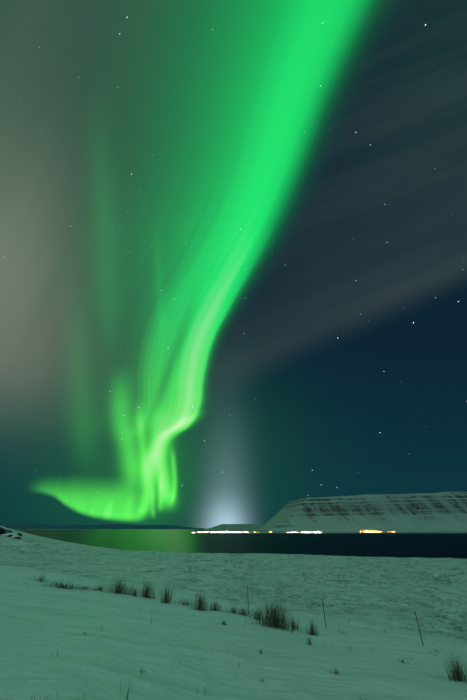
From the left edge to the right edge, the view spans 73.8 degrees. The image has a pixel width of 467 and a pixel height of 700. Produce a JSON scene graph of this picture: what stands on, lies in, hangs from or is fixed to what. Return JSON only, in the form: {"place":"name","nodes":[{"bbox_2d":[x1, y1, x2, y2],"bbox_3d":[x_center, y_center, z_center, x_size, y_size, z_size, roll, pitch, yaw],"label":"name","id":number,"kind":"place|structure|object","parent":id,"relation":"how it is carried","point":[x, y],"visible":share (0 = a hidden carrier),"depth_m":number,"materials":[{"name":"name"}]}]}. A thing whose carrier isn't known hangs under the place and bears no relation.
{"place":"outdoors","nodes":[
{"label":"outdoors","id":0,"kind":"place"},
{"bbox_2d":[0,524,203,528],"bbox_3d":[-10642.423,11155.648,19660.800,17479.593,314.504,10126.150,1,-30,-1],"label":"distant hills","id":1,"kind":"structure","parent":0,"point":[47,526],"depth_m":19925.58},
{"bbox_2d":[0,524,466,699],"bbox_3d":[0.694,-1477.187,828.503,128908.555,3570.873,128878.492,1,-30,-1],"label":"terrain","id":2,"kind":"structure","parent":0,"point":[127,641],"depth_m":11.05,"materials":[{"name":"white snow"}]},
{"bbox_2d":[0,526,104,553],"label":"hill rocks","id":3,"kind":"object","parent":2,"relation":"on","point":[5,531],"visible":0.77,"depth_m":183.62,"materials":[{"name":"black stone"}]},
{"bbox_2d":[26,573,466,699],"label":"grass tufts","id":4,"kind":"object","parent":2,"relation":"on","point":[276,622],"visible":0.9,"depth_m":12.04,"materials":[{"name":"brown plant"}]},
{"bbox_2d":[192,530,393,532],"bbox_3d":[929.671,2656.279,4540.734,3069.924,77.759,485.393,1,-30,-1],"label":"town lights","id":5,"kind":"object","parent":2,"relation":"on","point":[286,532],"depth_m":4439.11,"materials":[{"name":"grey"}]},
{"bbox_2d":[247,585,465,645],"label":"fence posts","id":6,"kind":"object","parent":2,"relation":"on","point":[357,620],"visible":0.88,"depth_m":12.36,"materials":[{"name":"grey wood"}]},
{"bbox_2d":[0,0,466,528],"label":"sky","id":7,"kind":"structure","parent":0,"point":[233,233],"materials":[{"name":"green"}]},
{"bbox_2d":[18,529,466,558],"bbox_3d":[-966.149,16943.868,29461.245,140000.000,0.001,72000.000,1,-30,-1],"label":"fjord water","id":8,"kind":"structure","parent":0,"point":[430,545],"depth_m":1547.75,"materials":[{"name":"black liquid"}]},
{"bbox_2d":[258,492,466,531],"bbox_3d":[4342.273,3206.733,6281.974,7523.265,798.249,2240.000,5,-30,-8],"label":"table mountain","id":9,"kind":"structure","parent":0,"point":[434,512],"depth_m":5704.44,"materials":[{"name":"white snow"}]}
]}

